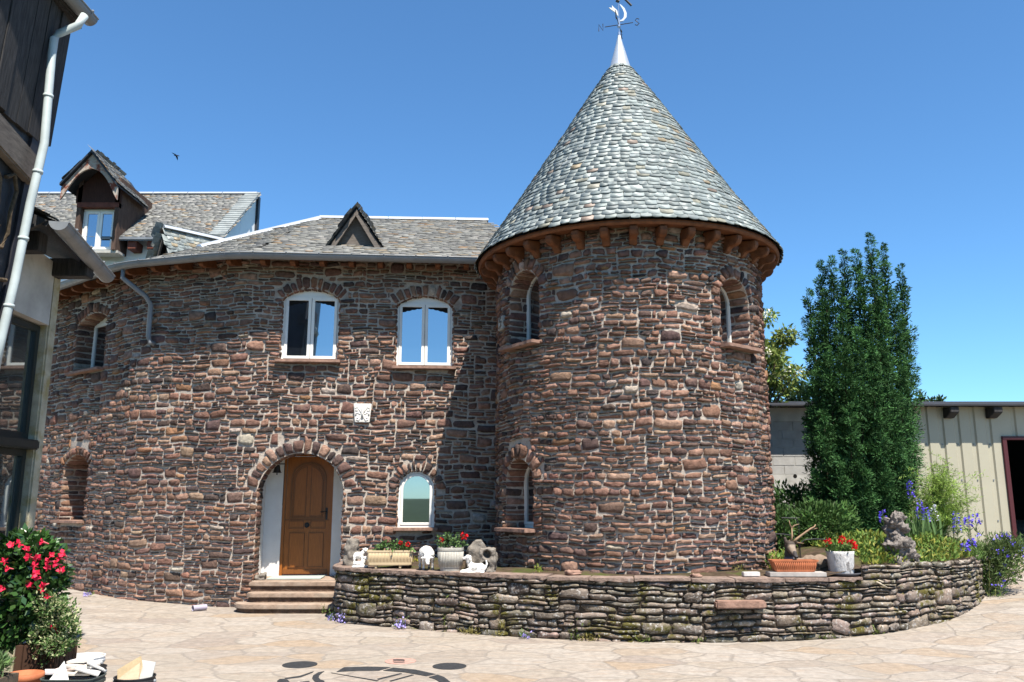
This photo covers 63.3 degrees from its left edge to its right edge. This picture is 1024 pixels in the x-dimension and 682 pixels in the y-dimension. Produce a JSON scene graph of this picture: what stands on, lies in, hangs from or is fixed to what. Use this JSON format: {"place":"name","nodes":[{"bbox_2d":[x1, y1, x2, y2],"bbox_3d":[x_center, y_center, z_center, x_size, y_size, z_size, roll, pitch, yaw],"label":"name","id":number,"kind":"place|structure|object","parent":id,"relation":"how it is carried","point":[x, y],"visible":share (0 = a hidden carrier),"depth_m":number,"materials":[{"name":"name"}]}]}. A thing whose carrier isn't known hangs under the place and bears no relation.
{"place":"outdoors","nodes":[
{"label":"outdoors","id":0,"kind":"place"},
{"bbox_2d":[94,663,106,672],"bbox_3d":[-4.117,3.334,8.057,0.318,0.330,0.318,9,-14,-39],"label":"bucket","id":1,"kind":"object","parent":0,"point":[104,666],"visible":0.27,"depth_m":8.12,"materials":[{"name":"plastic"}]},
{"bbox_2d":[23,519,1023,681],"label":"courtyard paving","id":2,"kind":"structure","parent":0,"point":[983,641],"depth_m":10.71,"materials":[{"name":"stone"}]},
{"bbox_2d":[0,672,18,681],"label":"wooden trough","id":3,"kind":"object","parent":2,"relation":"on","point":[10,677],"visible":1,"depth_m":7.42,"materials":[{"name":"wood"}]},
{"bbox_2d":[0,650,15,676],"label":"trough plant","id":4,"kind":"object","parent":3,"relation":"on","point":[6,661],"visible":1,"depth_m":7.35,"materials":[{"name":"green plant"}]},
{"bbox_2d":[13,669,44,681],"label":"terracotta pot","id":5,"kind":"object","parent":2,"relation":"on","point":[33,675],"visible":0.62,"depth_m":7.72,"materials":[{"name":"ceramic"}]},
{"bbox_2d":[13,639,77,675],"bbox_3d":[-4.700,3.296,8.359,0.415,0.520,0.435,0,-11,0],"label":"slatted planter","id":6,"kind":"object","parent":2,"relation":"on","point":[24,659],"visible":0.32,"depth_m":8.18,"materials":[{"name":"brown wood"}]},
{"bbox_2d":[0,523,75,654],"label":"flowering bush","id":7,"kind":"object","parent":6,"relation":"in","point":[32,566],"visible":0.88,"depth_m":8.38,"materials":[{"name":"green plant"}]},
{"bbox_2d":[25,588,81,667],"bbox_3d":[-4.526,2.833,8.243,0.555,0.769,0.547,0,-11,0],"label":"variegated shrub","id":8,"kind":"object","parent":6,"relation":"in","point":[68,620],"visible":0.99,"depth_m":8.17,"materials":[{"name":"green plant"}]},
{"bbox_2d":[0,0,98,367],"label":"timber building","id":9,"kind":"structure","parent":2,"relation":"on","point":[34,38],"depth_m":8.27,"materials":[{"name":"wood"}]},
{"bbox_2d":[0,207,115,671],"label":"glazed veranda","id":10,"kind":"object","parent":9,"relation":"attached to","point":[26,362],"visible":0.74,"depth_m":9.59,"materials":[{"name":"wood"}]},
{"bbox_2d":[0,447,26,671],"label":"window","id":11,"kind":"structure","parent":10,"relation":"in","point":[12,461],"depth_m":9.40,"materials":[{"name":"glass"}]},
{"bbox_2d":[0,316,39,438],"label":"window","id":12,"kind":"structure","parent":10,"relation":"in","point":[19,359],"depth_m":9.55,"materials":[{"name":"glass"}]},
{"bbox_2d":[40,672,106,681],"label":"rubble tub","id":13,"kind":"object","parent":2,"relation":"on","point":[101,677],"visible":0.7,"depth_m":7.57,"materials":[{"name":"plastic"}]},
{"bbox_2d":[45,669,56,674],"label":"tile scrap","id":14,"kind":"object","parent":13,"relation":"in","point":[50,671],"visible":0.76,"depth_m":7.52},
{"bbox_2d":[49,661,68,679],"bbox_3d":[-4.081,3.015,7.505,0.238,0.214,0.120,1,-11,-6],"label":"tile scrap","id":15,"kind":"object","parent":13,"relation":"in","point":[61,671],"visible":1,"depth_m":7.50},
{"bbox_2d":[56,668,95,675],"bbox_3d":[-3.995,3.033,7.609,0.285,0.052,0.185,2,-11,-12],"label":"tile scrap","id":16,"kind":"object","parent":13,"relation":"in","point":[74,673],"visible":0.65,"depth_m":7.56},
{"bbox_2d":[74,665,100,676],"bbox_3d":[-3.876,3.013,7.583,0.213,0.092,0.121,4,-12,-21],"label":"tile scrap","id":17,"kind":"object","parent":13,"relation":"in","point":[90,671],"visible":1,"depth_m":7.56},
{"bbox_2d":[86,661,104,671],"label":"tile scrap","id":18,"kind":"object","parent":13,"relation":"in","point":[95,666],"visible":1,"depth_m":7.65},
{"bbox_2d":[65,662,99,667],"bbox_3d":[-3.968,2.990,7.659,0.265,0.041,0.166,0,-11,0],"label":"tile scrap","id":19,"kind":"object","parent":18,"relation":"on","point":[74,665],"visible":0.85,"depth_m":7.62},
{"bbox_2d":[66,658,93,662],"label":"tile scrap","id":20,"kind":"object","parent":19,"relation":"on","point":[80,660],"visible":1,"depth_m":7.66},
{"bbox_2d":[70,652,105,663],"bbox_3d":[-4.441,3.436,8.598,0.431,0.335,0.404,0,-11,0],"label":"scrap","id":21,"kind":"object","parent":20,"relation":"on","point":[98,657],"visible":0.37,"depth_m":8.77,"materials":[{"name":"paper"}]},
{"bbox_2d":[113,673,156,681],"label":"bucket","id":22,"kind":"object","parent":2,"relation":"on","point":[151,679],"visible":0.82,"depth_m":7.52,"materials":[{"name":"plastic"}]},
{"bbox_2d":[119,663,140,679],"bbox_3d":[-3.497,3.048,7.566,0.232,0.211,0.086,0,-11,0],"label":"tile scrap","id":23,"kind":"object","parent":22,"relation":"on","point":[133,673],"visible":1,"depth_m":7.57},
{"bbox_2d":[117,656,142,678],"bbox_3d":[-3.505,3.057,7.653,0.260,0.283,0.049,2,-11,-8],"label":"tile scrap","id":24,"kind":"object","parent":22,"relation":"in","point":[123,670],"visible":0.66,"depth_m":7.66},
{"bbox_2d":[139,660,155,678],"bbox_3d":[-3.374,3.059,7.647,0.164,0.218,0.055,-3,-11,14],"label":"tile scrap","id":25,"kind":"object","parent":22,"relation":"on","point":[147,670],"visible":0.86,"depth_m":7.65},
{"bbox_2d":[35,146,260,280],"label":"white house","id":26,"kind":"structure","parent":2,"relation":"on","point":[107,210],"depth_m":24.47,"materials":[{"name":"tile"}]},
{"bbox_2d":[191,604,206,610],"bbox_3d":[-5.572,4.753,14.799,0.100,0.100,0.250,-10,-15,42],"label":"plastic pipe","id":27,"kind":"object","parent":2,"relation":"on","point":[198,607],"visible":1,"depth_m":14.76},
{"bbox_2d":[34,202,498,606],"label":"stone house","id":28,"kind":"structure","parent":2,"relation":"on","point":[202,386],"depth_m":16.47,"materials":[{"name":"brown stone"}]},
{"bbox_2d":[50,520,83,523],"bbox_3d":[-9.345,3.847,17.689,1.260,0.060,0.454,-9,-14,38],"label":"window sill","id":29,"kind":"structure","parent":28,"relation":"in","point":[51,521],"depth_m":17.37,"materials":[{"name":"brown stone"}]},
{"bbox_2d":[64,318,107,375],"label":"window","id":30,"kind":"structure","parent":28,"relation":"in","point":[98,347],"depth_m":18.81,"materials":[{"name":"white paint"}]},
{"bbox_2d":[272,463,284,505],"bbox_3d":[-4.667,2.784,16.418,0.274,0.920,0.203,8,-13,-35],"label":"door bell","id":31,"kind":"object","parent":28,"relation":"hanging from","point":[277,469],"depth_m":16.41,"materials":[{"name":"black metal"}]},
{"bbox_2d":[279,455,333,575],"bbox_3d":[-4.131,3.489,16.771,1.001,2.410,0.164,1,-11,-4],"label":"door","id":32,"kind":"structure","parent":28,"relation":"in","point":[306,526],"depth_m":16.76,"materials":[{"name":"brown wood"}]},
{"bbox_2d":[274,290,340,363],"bbox_3d":[-3.999,-0.295,16.489,1.255,1.516,0.457,1,-11,-4],"label":"window","id":33,"kind":"structure","parent":28,"relation":"in","point":[310,319],"depth_m":16.53,"materials":[{"name":"white paint"}]},
{"bbox_2d":[354,403,371,422],"bbox_3d":[-2.910,1.403,16.159,0.348,0.370,0.104,1,-11,-5],"label":"wall plaque","id":34,"kind":"object","parent":28,"relation":"attached to","point":[362,412],"depth_m":16.13,"materials":[{"name":"white paint"}]},
{"bbox_2d":[393,471,437,530],"bbox_3d":[-1.847,3.066,16.018,0.840,1.156,0.453,1,-11,-5],"label":"window","id":35,"kind":"structure","parent":28,"relation":"in","point":[416,508],"depth_m":16.02,"materials":[{"name":"white paint"}]},
{"bbox_2d":[391,297,455,369],"bbox_3d":[-1.751,-0.163,16.652,1.262,1.520,0.457,1,-11,-5],"label":"window","id":36,"kind":"structure","parent":28,"relation":"in","point":[429,318],"depth_m":16.70,"materials":[{"name":"white paint"}]},
{"bbox_2d":[234,581,335,613],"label":"door steps","id":37,"kind":"structure","parent":2,"relation":"on","point":[289,597],"depth_m":14.84,"materials":[{"name":"stone"}]},
{"bbox_2d":[254,572,266,579],"bbox_3d":[-4.729,4.426,15.621,0.209,0.162,0.178,0,-11,0],"label":"loose stone","id":38,"kind":"object","parent":37,"relation":"on","point":[261,576],"visible":0.99,"depth_m":15.56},
{"bbox_2d":[267,575,324,579],"bbox_3d":[-4.145,4.549,15.973,1.001,0.019,0.640,1,-11,-4],"label":"door mat","id":39,"kind":"object","parent":37,"relation":"on","point":[296,577],"depth_m":15.86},
{"bbox_2d":[325,609,335,619],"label":"bellflower","id":40,"kind":"object","parent":2,"relation":"on","point":[330,616],"visible":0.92,"depth_m":13.65,"materials":[{"name":"purple plant"}]},
{"bbox_2d":[333,607,345,622],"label":"bellflower","id":41,"kind":"object","parent":2,"relation":"on","point":[340,620],"visible":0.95,"depth_m":13.33,"materials":[{"name":"purple plant"}]},
{"bbox_2d":[277,658,465,681],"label":"floor inlay","id":42,"kind":"object","parent":2,"relation":"on","point":[438,678],"visible":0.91,"depth_m":9.60,"materials":[{"name":"black stone"}]},
{"bbox_2d":[393,614,408,627],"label":"bellflower","id":43,"kind":"object","parent":2,"relation":"on","point":[400,621],"visible":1,"depth_m":12.71,"materials":[{"name":"purple plant"}]},
{"bbox_2d":[459,625,485,634],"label":"wall weed","id":44,"kind":"object","parent":2,"relation":"on","point":[470,630],"depth_m":12.17,"materials":[{"name":"green plant"}]},
{"bbox_2d":[486,624,506,636],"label":"wall weed","id":45,"kind":"object","parent":2,"relation":"on","point":[499,631],"depth_m":12.00,"materials":[{"name":"green plant"}]},
{"bbox_2d":[518,627,535,638],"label":"bellflower","id":46,"kind":"object","parent":2,"relation":"on","point":[523,634],"visible":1,"depth_m":11.78,"materials":[{"name":"purple plant"}]},
{"bbox_2d":[567,618,584,639],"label":"wall weed","id":47,"kind":"object","parent":2,"relation":"on","point":[576,631],"depth_m":11.63,"materials":[{"name":"green plant"}]},
{"bbox_2d":[579,633,604,640],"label":"wall weed","id":48,"kind":"object","parent":2,"relation":"on","point":[592,638],"depth_m":11.58,"materials":[{"name":"green plant"}]},
{"bbox_2d":[632,633,651,641],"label":"wall weed","id":49,"kind":"object","parent":2,"relation":"on","point":[648,639],"depth_m":11.44,"materials":[{"name":"green plant"}]},
{"bbox_2d":[332,556,984,642],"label":"retaining wall","id":50,"kind":"structure","parent":2,"relation":"on","point":[684,609],"depth_m":11.85,"materials":[{"name":"stone"}]},
{"bbox_2d":[343,538,359,565],"bbox_3d":[-2.729,3.599,14.111,0.282,0.474,0.265,0,-11,0],"label":"standing stone","id":51,"kind":"object","parent":50,"relation":"on","point":[351,547],"visible":0.78,"depth_m":14.02,"materials":[{"name":"stone"}]},
{"bbox_2d":[352,548,367,567],"bbox_3d":[-2.470,3.534,13.547,0.267,0.313,0.177,1,-11,-5],"label":"lamb figurine","id":52,"kind":"object","parent":50,"relation":"on","point":[362,557],"visible":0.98,"depth_m":13.51,"materials":[{"name":"white paint"}]},
{"bbox_2d":[366,550,413,567],"bbox_3d":[-1.964,3.519,13.407,0.756,0.280,0.236,1,-11,-3],"label":"flower trough","id":53,"kind":"object","parent":50,"relation":"on","point":[377,558],"visible":0.98,"depth_m":13.30,"materials":[{"name":"ceramic"}]},
{"bbox_2d":[372,539,415,551],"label":"geranium","id":54,"kind":"object","parent":53,"relation":"in","point":[393,546],"visible":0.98,"depth_m":13.42,"materials":[{"name":"green plant"}]},
{"bbox_2d":[418,546,434,569],"bbox_3d":[-1.339,3.408,13.047,0.234,0.370,0.482,3,-11,-13],"label":"sheep figurine","id":55,"kind":"object","parent":50,"relation":"on","point":[426,554],"visible":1,"depth_m":12.97,"materials":[{"name":"white paint"}]},
{"bbox_2d":[437,547,463,570],"bbox_3d":[-0.952,3.385,12.902,0.412,0.350,0.412,0,-11,0],"label":"flower pot","id":56,"kind":"object","parent":50,"relation":"on","point":[450,559],"visible":0.97,"depth_m":12.73,"materials":[{"name":"ceramic"}]},
{"bbox_2d":[434,532,468,547],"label":"geranium","id":57,"kind":"object","parent":56,"relation":"in","point":[447,540],"visible":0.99,"depth_m":12.90,"materials":[{"name":"green plant"}]},
{"bbox_2d":[460,555,487,572],"bbox_3d":[-0.574,3.365,12.548,0.420,0.260,0.182,0,-11,0],"label":"dog figurine","id":58,"kind":"object","parent":50,"relation":"on","point":[476,567],"visible":1,"depth_m":12.51,"materials":[{"name":"ceramic"}]},
{"bbox_2d":[479,547,497,572],"bbox_3d":[-0.360,3.354,12.689,0.278,0.402,0.254,-2,-11,8],"label":"holed stone","id":59,"kind":"object","parent":50,"relation":"on","point":[489,555],"visible":0.87,"depth_m":12.61,"materials":[{"name":"stone"}]},
{"bbox_2d":[534,559,543,571],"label":"wall weed","id":60,"kind":"object","parent":50,"relation":"on","point":[539,569],"depth_m":12.29,"materials":[{"name":"green plant"}]},
{"bbox_2d":[564,570,581,574],"bbox_3d":[0.902,3.389,12.155,0.252,0.090,0.172,4,-12,-19],"label":"loose stone","id":61,"kind":"object","parent":50,"relation":"on","point":[572,572],"visible":1,"depth_m":12.11,"materials":[{"name":"stone"}]},
{"bbox_2d":[690,573,702,577],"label":"loose stone","id":62,"kind":"object","parent":50,"relation":"on","point":[696,575],"visible":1,"depth_m":11.74,"materials":[{"name":"stone"}]},
{"bbox_2d":[741,572,759,575],"bbox_3d":[3.418,3.335,11.884,0.240,0.060,0.100,1,-11,-6],"label":"white brick","id":63,"kind":"object","parent":50,"relation":"on","point":[750,573],"visible":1,"depth_m":11.84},
{"bbox_2d":[765,571,826,576],"bbox_3d":[4.065,3.337,11.894,0.804,0.060,0.256,0,-11,0],"label":"plank","id":64,"kind":"object","parent":50,"relation":"on","point":[796,574],"visible":0.97,"depth_m":11.78,"materials":[{"name":"wood"}]},
{"bbox_2d":[768,559,818,571],"bbox_3d":[4.045,3.228,11.936,0.679,0.165,0.228,0,-11,0],"label":"terracotta trough","id":65,"kind":"object","parent":64,"relation":"on","point":[793,565],"visible":1,"depth_m":11.84,"materials":[{"name":"ceramic"}]},
{"bbox_2d":[826,571,860,575],"bbox_3d":[4.802,3.381,12.073,0.530,0.042,0.530,0,-11,0],"label":"saucer","id":66,"kind":"object","parent":50,"relation":"on","point":[855,573],"visible":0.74,"depth_m":11.85,"materials":[{"name":"grey plastic"}]},
{"bbox_2d":[826,551,853,572],"bbox_3d":[4.792,3.226,12.103,0.396,0.325,0.396,0,-11,0],"label":"birch pot","id":67,"kind":"object","parent":66,"relation":"on","point":[837,561],"visible":0.83,"depth_m":11.95,"materials":[{"name":"white wood"}]},
{"bbox_2d":[824,535,857,552],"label":"geranium","id":68,"kind":"object","parent":67,"relation":"in","point":[845,547],"visible":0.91,"depth_m":12.08,"materials":[{"name":"red plant"}]},
{"bbox_2d":[858,572,886,587],"bbox_3d":[5.194,3.450,12.017,0.418,0.228,0.191,-8,-14,37],"label":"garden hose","id":69,"kind":"object","parent":50,"relation":"on","point":[880,583],"visible":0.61,"depth_m":11.89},
{"bbox_2d":[881,510,920,568],"bbox_3d":[5.832,3.014,12.520,0.577,0.908,0.529,0,-11,0],"label":"tufa rock","id":70,"kind":"object","parent":50,"relation":"on","point":[895,528],"visible":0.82,"depth_m":12.41,"materials":[{"name":"stone"}]},
{"bbox_2d":[970,513,982,546],"bbox_3d":[8.306,3.429,14.812,0.196,0.707,0.175,0,-11,0],"label":"larkspur","id":71,"kind":"object","parent":50,"relation":"on","point":[976,516],"visible":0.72,"depth_m":14.84,"materials":[{"name":"plant"}]},
{"bbox_2d":[769,408,837,518],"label":"block wall","id":72,"kind":"structure","parent":2,"relation":"on","point":[787,446],"depth_m":19.01,"materials":[{"name":"concrete"}]},
{"bbox_2d":[769,401,1023,547],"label":"steel shed","id":73,"kind":"structure","parent":2,"relation":"on","point":[986,438],"depth_m":18.89,"materials":[{"name":"metal"}]},
{"bbox_2d":[38,0,1023,456],"label":"sky","id":74,"kind":"structure","parent":0,"point":[834,122],"materials":[{"name":"blue"}]},
{"bbox_2d":[364,536,968,578],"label":"garden soil","id":75,"kind":"structure","parent":0,"point":[809,549],"depth_m":12.66,"materials":[{"name":"soil"}]},
{"bbox_2d":[465,539,485,568],"bbox_3d":[-0.547,3.373,13.032,0.361,0.502,0.168,3,-11,-15],"label":"leaning stone","id":76,"kind":"object","parent":75,"relation":"on","point":[474,547],"visible":0.49,"depth_m":12.97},
{"bbox_2d":[474,35,783,574],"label":"round tower","id":77,"kind":"structure","parent":75,"relation":"on","point":[628,260],"depth_m":13.10,"materials":[{"name":"stone"}]},
{"bbox_2d":[498,315,505,330],"bbox_3d":[-0.186,-0.309,14.560,0.082,0.240,0.260,3,-12,-17],"label":"carved stone","id":78,"kind":"object","parent":77,"relation":"attached to","point":[501,319],"visible":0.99,"depth_m":14.49,"materials":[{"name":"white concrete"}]},
{"bbox_2d":[494,467,536,532],"bbox_3d":[0.195,2.512,13.560,0.980,1.181,1.098,0,-11,0],"label":"window","id":79,"kind":"structure","parent":77,"relation":"in","point":[528,487],"depth_m":13.86,"materials":[{"name":"white paint"}]},
{"bbox_2d":[498,277,541,351],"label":"window","id":80,"kind":"structure","parent":77,"relation":"in","point":[532,300],"depth_m":14.32,"materials":[{"name":"white paint"}]},
{"bbox_2d":[598,0,638,37],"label":"weather vane","id":81,"kind":"object","parent":77,"relation":"on","point":[613,9],"visible":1,"depth_m":16.50,"materials":[{"name":"metal"}]},
{"bbox_2d":[719,287,762,353],"bbox_3d":[3.578,-0.419,13.581,1.031,1.201,0.995,0,-11,0],"label":"window","id":82,"kind":"structure","parent":77,"relation":"in","point":[727,343],"depth_m":13.87,"materials":[{"name":"white paint"}]},
{"bbox_2d":[729,560,748,570],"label":"wall weed","id":83,"kind":"object","parent":75,"relation":"on","point":[741,567],"depth_m":12.45,"materials":[{"name":"green plant"}]},
{"bbox_2d":[773,503,796,552],"bbox_3d":[4.579,3.269,14.239,0.586,1.017,0.591,5,-12,-23],"label":"shrub","id":84,"kind":"object","parent":75,"relation":"on","point":[783,527],"visible":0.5,"depth_m":14.14,"materials":[{"name":"green plant"}]},
{"bbox_2d":[781,517,799,557],"bbox_3d":[4.233,3.045,12.621,0.264,0.721,0.116,0,-11,0],"label":"iron rod","id":85,"kind":"object","parent":75,"relation":"on","point":[798,529],"visible":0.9,"depth_m":12.61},
{"bbox_2d":[772,478,815,527],"bbox_3d":[5.527,3.339,16.248,1.658,1.321,1.239,0,-11,0],"label":"peony shrub","id":86,"kind":"object","parent":75,"relation":"on","point":[792,493],"visible":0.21,"depth_m":16.17,"materials":[{"name":"green plant"}]},
{"bbox_2d":[783,521,816,558],"bbox_3d":[4.217,3.019,12.286,0.535,0.716,0.370,8,-13,-34],"label":"stag sculpture","id":87,"kind":"object","parent":75,"relation":"on","point":[790,552],"visible":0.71,"depth_m":12.23,"materials":[{"name":"paint"}]},
{"bbox_2d":[794,554,827,568],"bbox_3d":[4.502,3.333,12.390,0.638,0.290,0.289,0,-11,0],"label":"boulder","id":88,"kind":"object","parent":75,"relation":"on","point":[822,562],"visible":0.2,"depth_m":12.31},
{"bbox_2d":[799,538,826,557],"bbox_3d":[4.556,3.238,12.532,0.432,0.506,0.016,0,-11,0],"label":"iron rod","id":89,"kind":"object","parent":75,"relation":"on","point":[809,539],"visible":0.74,"depth_m":12.57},
{"bbox_2d":[782,496,863,543],"bbox_3d":[5.451,3.195,14.556,1.517,0.963,1.028,0,-11,0],"label":"peony shrub","id":90,"kind":"object","parent":75,"relation":"on","point":[839,522],"visible":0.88,"depth_m":14.43,"materials":[{"name":"green plant"}]},
{"bbox_2d":[799,232,930,533],"bbox_3d":[6.706,0.800,16.287,3.058,6.286,2.097,9,-14,-39],"label":"yew tree","id":91,"kind":"object","parent":75,"relation":"on","point":[862,462],"visible":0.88,"depth_m":15.66,"materials":[{"name":"green plant"}]},
{"bbox_2d":[764,527,976,568],"bbox_3d":[6.394,3.674,15.116,4.937,0.637,6.287,0,-11,0],"label":"ground cover","id":92,"kind":"object","parent":75,"relation":"on","point":[867,542],"visible":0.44,"depth_m":13.30,"materials":[{"name":"green plant"}]},
{"bbox_2d":[879,509,887,527],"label":"larkspur","id":93,"kind":"object","parent":75,"relation":"on","point":[880,518],"visible":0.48,"depth_m":14.28,"materials":[{"name":"purple plant"}]},
{"bbox_2d":[880,514,928,536],"bbox_3d":[6.687,3.182,14.146,0.770,0.620,0.571,-5,-12,26],"label":"iris clump","id":94,"kind":"object","parent":75,"relation":"on","point":[924,525],"visible":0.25,"depth_m":14.05,"materials":[{"name":"green plant"}]},
{"bbox_2d":[906,480,915,523],"bbox_3d":[7.183,3.071,14.877,0.172,1.157,0.183,9,-14,-40],"label":"larkspur","id":95,"kind":"object","parent":75,"relation":"on","point":[909,481],"visible":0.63,"depth_m":14.95,"materials":[{"name":"purple plant"}]},
{"bbox_2d":[915,501,925,525],"bbox_3d":[7.175,3.172,14.569,0.181,0.833,0.194,0,-11,0],"label":"larkspur","id":96,"kind":"object","parent":75,"relation":"on","point":[921,513],"visible":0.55,"depth_m":14.59,"materials":[{"name":"purple plant"}]},
{"bbox_2d":[923,506,929,522],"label":"larkspur","id":97,"kind":"object","parent":75,"relation":"on","point":[925,512],"visible":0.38,"depth_m":14.59,"materials":[{"name":"purple plant"}]},
{"bbox_2d":[907,512,954,538],"bbox_3d":[7.103,3.204,14.252,0.644,0.618,0.697,4,-12,-19],"label":"iris clump","id":98,"kind":"object","parent":75,"relation":"on","point":[934,527],"visible":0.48,"depth_m":14.19,"materials":[{"name":"green plant"}]},
{"bbox_2d":[929,504,938,536],"bbox_3d":[7.462,3.243,14.639,0.180,0.740,0.202,0,-11,0],"label":"larkspur","id":99,"kind":"object","parent":75,"relation":"on","point":[933,509],"visible":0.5,"depth_m":14.66,"materials":[{"name":"white plant"}]},
{"bbox_2d":[899,450,987,535],"bbox_3d":[7.916,2.831,15.164,2.089,1.723,1.379,0,-11,0],"label":"asparagus fern","id":100,"kind":"object","parent":75,"relation":"on","point":[937,490],"visible":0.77,"depth_m":14.93,"materials":[{"name":"green plant"}]},
{"bbox_2d":[952,511,962,542],"bbox_3d":[7.749,3.310,14.434,0.190,0.710,0.187,0,-11,0],"label":"larkspur","id":101,"kind":"object","parent":75,"relation":"on","point":[958,531],"visible":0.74,"depth_m":14.44,"materials":[{"name":"purple plant"}]},
{"bbox_2d":[963,515,972,546],"bbox_3d":[8.033,3.408,14.621,0.190,0.660,0.193,0,-11,0],"label":"larkspur","id":102,"kind":"object","parent":75,"relation":"on","point":[965,518],"visible":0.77,"depth_m":14.63,"materials":[{"name":"purple plant"}]},
{"bbox_2d":[960,543,982,559],"bbox_3d":[7.469,3.420,13.487,0.378,0.286,0.192,0,-11,0],"label":"larkspur","id":103,"kind":"object","parent":75,"relation":"on","point":[977,556],"visible":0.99,"depth_m":13.48,"materials":[{"name":"purple plant"}]},
{"bbox_2d":[966,538,985,558],"bbox_3d":[7.616,3.403,13.603,0.316,0.345,0.190,0,-11,0],"label":"larkspur","id":104,"kind":"object","parent":75,"relation":"on","point":[976,547],"visible":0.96,"depth_m":13.59,"materials":[{"name":"purple plant"}]},
{"bbox_2d":[973,529,1023,596],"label":"shrub","id":105,"kind":"object","parent":75,"relation":"on","point":[995,571],"visible":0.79,"depth_m":14.15,"materials":[{"name":"green plant"}]},
{"bbox_2d":[762,307,808,407],"bbox_3d":[6.693,2.705,22.905,2.816,7.244,2.545,0,-11,0],"label":"elder tree","id":106,"kind":"object","parent":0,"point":[777,343],"visible":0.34,"depth_m":22.82,"materials":[{"name":"green plant"}]},
{"bbox_3d":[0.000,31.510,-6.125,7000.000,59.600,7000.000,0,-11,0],"label":"ground","id":107,"kind":"structure","parent":0,"visible":0},
{"bbox_2d":[783,381,807,400],"bbox_3d":[10.392,4.444,29.657,1.176,6.393,1.345,0,-11,0],"label":"garden tree","id":108,"kind":"object","parent":107,"relation":"on","point":[798,395],"visible":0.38,"depth_m":29.95,"materials":[{"name":"green plant"}]},
{"bbox_2d":[914,389,927,400],"bbox_3d":[14.352,4.524,28.646,0.572,5.850,0.570,0,-11,0],"label":"garden tree","id":109,"kind":"object","parent":107,"relation":"on","point":[921,398],"visible":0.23,"depth_m":29.11,"materials":[{"name":"green plant"}]},
{"bbox_2d":[926,395,937,400],"bbox_3d":[14.718,4.649,28.627,0.540,5.597,0.609,0,-11,0],"label":"garden tree","id":110,"kind":"object","parent":107,"relation":"on","point":[931,398],"visible":0.17,"depth_m":29.09,"materials":[{"name":"green plant"}]},
{"bbox_2d":[933,394,946,400],"bbox_3d":[15.012,4.620,28.640,0.538,5.659,0.540,0,-11,0],"label":"garden tree","id":111,"kind":"object","parent":107,"relation":"on","point":[938,397],"visible":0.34,"depth_m":29.08,"materials":[{"name":"green plant"}]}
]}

